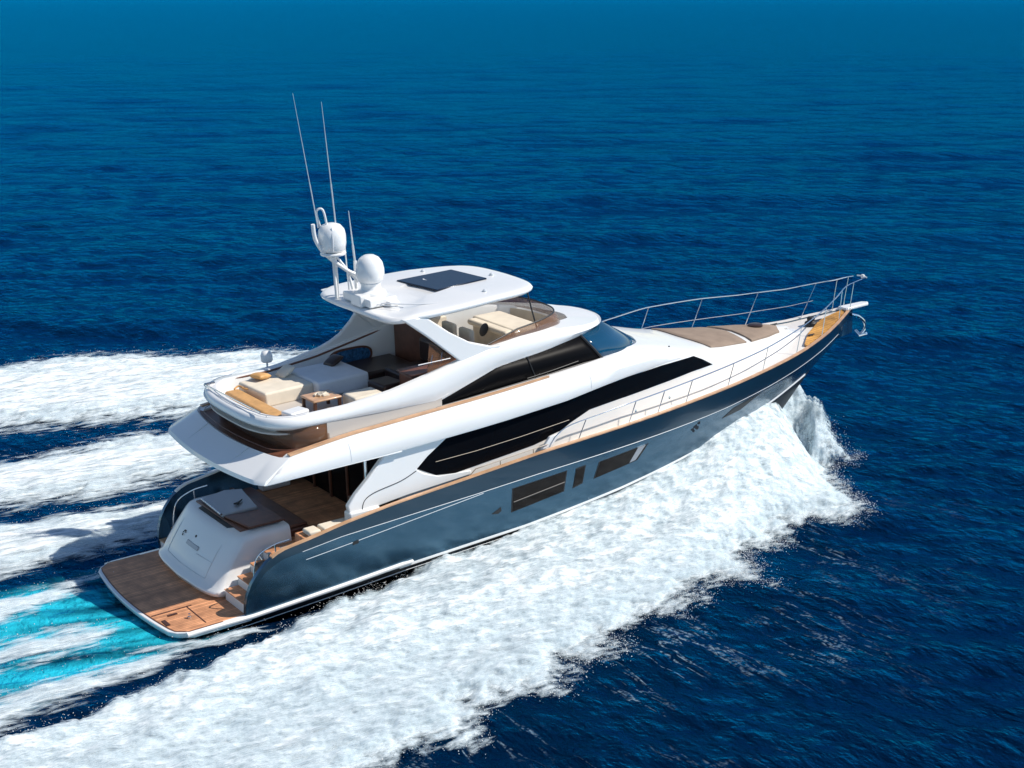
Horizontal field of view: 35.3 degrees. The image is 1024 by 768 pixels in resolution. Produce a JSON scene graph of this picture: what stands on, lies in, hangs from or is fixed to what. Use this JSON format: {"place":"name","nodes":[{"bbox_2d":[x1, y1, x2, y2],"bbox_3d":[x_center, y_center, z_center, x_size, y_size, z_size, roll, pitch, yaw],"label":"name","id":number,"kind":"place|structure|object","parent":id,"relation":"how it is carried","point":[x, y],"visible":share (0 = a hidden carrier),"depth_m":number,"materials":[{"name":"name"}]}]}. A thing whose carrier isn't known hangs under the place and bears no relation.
{"place":"outdoors","nodes":[
{"label":"outdoors","id":0,"kind":"place"},
{"bbox_2d":[234,385,248,389],"bbox_3d":[-7.245,0.101,43.261,0.440,0.087,0.436,-13,20,-32],"label":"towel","id":1,"kind":"object","parent":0,"point":[237,386],"visible":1,"depth_m":43.25,"materials":[{"name":"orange fabric"}]},
{"bbox_2d":[0,0,1023,767],"bbox_3d":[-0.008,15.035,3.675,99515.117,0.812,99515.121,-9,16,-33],"label":"sea","id":2,"kind":"structure","parent":0,"point":[606,158],"depth_m":100.56,"materials":[{"name":"liquid"}]},
{"bbox_2d":[0,344,307,730],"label":"wake foam","id":3,"kind":"object","parent":2,"relation":"on","point":[63,390],"visible":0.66,"depth_m":53.59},
{"bbox_2d":[0,385,881,767],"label":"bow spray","id":4,"kind":"object","parent":2,"relation":"on","point":[346,683],"visible":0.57,"depth_m":39.06,"materials":[{"name":"liquid"}]},
{"bbox_2d":[98,97,867,638],"bbox_3d":[0.936,-2.220,47.038,27.017,13.651,6.270,-13,20,-32],"label":"motor yacht","id":5,"kind":"object","parent":2,"relation":"on","point":[504,409],"visible":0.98,"depth_m":43.64,"materials":[{"name":"blue paint"}]},
{"bbox_2d":[225,389,280,415],"bbox_3d":[-6.689,0.633,42.086,0.440,0.300,3.000,-13,20,-32],"label":"bench cushion","id":6,"kind":"object","parent":5,"relation":"on","point":[250,401],"visible":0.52,"depth_m":42.09,"materials":[{"name":"fabric"}]},
{"bbox_2d":[239,374,312,405],"bbox_3d":[-6.381,0.148,43.495,1.500,0.420,1.500,-14,21,-35],"label":"sun lounge pad","id":7,"kind":"object","parent":5,"relation":"on","point":[273,390],"visible":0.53,"depth_m":43.07,"materials":[{"name":"beige fabric"}]},
{"bbox_2d":[249,372,270,379],"bbox_3d":[-6.839,-0.222,43.693,0.440,0.170,0.480,9,11,31],"label":"throw pillow","id":8,"kind":"object","parent":7,"relation":"on","point":[260,375],"visible":1,"depth_m":43.55,"materials":[{"name":"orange fabric"}]},
{"bbox_2d":[275,364,294,377],"bbox_3d":[-6.207,-0.352,43.983,0.480,0.170,0.440,-45,37,-23],"label":"throw pillow","id":9,"kind":"object","parent":7,"relation":"on","point":[286,370],"visible":1,"depth_m":43.88,"materials":[{"name":"beige fabric"}]},
{"bbox_2d":[281,406,308,415],"bbox_3d":[-5.527,0.742,40.993,0.440,0.180,0.600,14,23,42],"label":"white cushion","id":10,"kind":"object","parent":5,"relation":"on","point":[295,410],"visible":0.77,"depth_m":40.90,"materials":[{"name":"white fabric"}]},
{"bbox_2d":[301,389,341,410],"bbox_3d":[-5.002,0.497,42.247,0.840,0.420,0.760,-13,20,-32],"label":"coffee table","id":11,"kind":"object","parent":5,"relation":"on","point":[314,400],"visible":0.71,"depth_m":42.09,"materials":[{"name":"brown wood"}]},
{"bbox_2d":[313,391,329,396],"bbox_3d":[-5.011,0.275,42.167,0.405,0.084,0.323,-13,20,-32],"label":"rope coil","id":12,"kind":"object","parent":11,"relation":"on","point":[322,393],"visible":1,"depth_m":42.12,"materials":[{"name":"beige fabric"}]},
{"bbox_2d":[290,361,368,393],"bbox_3d":[-5.050,-0.145,44.240,1.600,0.460,1.700,-14,21,-34],"label":"sun lounge pad","id":13,"kind":"object","parent":5,"relation":"on","point":[340,377],"visible":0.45,"depth_m":43.81,"materials":[{"name":"grey fabric"}]},
{"bbox_2d":[323,354,343,366],"bbox_3d":[-4.973,-0.658,44.780,0.440,0.170,0.480,14,46,42],"label":"throw pillow","id":14,"kind":"object","parent":13,"relation":"on","point":[333,360],"visible":1,"depth_m":44.68,"materials":[{"name":"grey fabric"}]},
{"bbox_2d":[343,387,380,404],"bbox_3d":[-3.924,0.407,42.426,0.900,0.400,0.700,-13,20,-32],"label":"seat block","id":15,"kind":"object","parent":5,"relation":"on","point":[352,396],"depth_m":42.27,"materials":[{"name":"beige fabric"}]},
{"bbox_2d":[368,376,399,391],"bbox_3d":[-3.415,0.068,43.578,0.700,0.340,0.800,-16,22,-38],"label":"dark footstool","id":16,"kind":"object","parent":5,"relation":"on","point":[384,383],"visible":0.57,"depth_m":43.36,"materials":[{"name":"black leather"}]},
{"bbox_2d":[442,335,599,404],"bbox_3d":[0.256,-0.388,44.225,5.758,1.260,0.382,-11,18,-38],"label":"pilothouse window","id":17,"kind":"structure","parent":5,"relation":"in","point":[576,349],"depth_m":44.30,"materials":[{"name":"black glass"}]},
{"bbox_2d":[511,471,566,511],"bbox_3d":[0.754,2.978,44.635,1.874,0.820,0.142,-13,20,-32],"label":"hull window","id":18,"kind":"structure","parent":5,"relation":"in","point":[525,495],"depth_m":44.57,"materials":[{"name":"black glass"}]},
{"bbox_2d":[573,465,585,487],"bbox_3d":[1.889,2.609,45.357,0.415,0.634,0.132,-13,20,-32],"label":"hull window","id":19,"kind":"structure","parent":5,"relation":"in","point":[579,473],"depth_m":45.33,"materials":[{"name":"black glass"}]},
{"bbox_2d":[594,443,648,477],"bbox_3d":[3.137,2.203,46.208,2.016,0.619,0.210,-13,20,-32],"label":"hull window","id":20,"kind":"structure","parent":5,"relation":"in","point":[608,465],"depth_m":46.11,"materials":[{"name":"black glass"}]}
]}

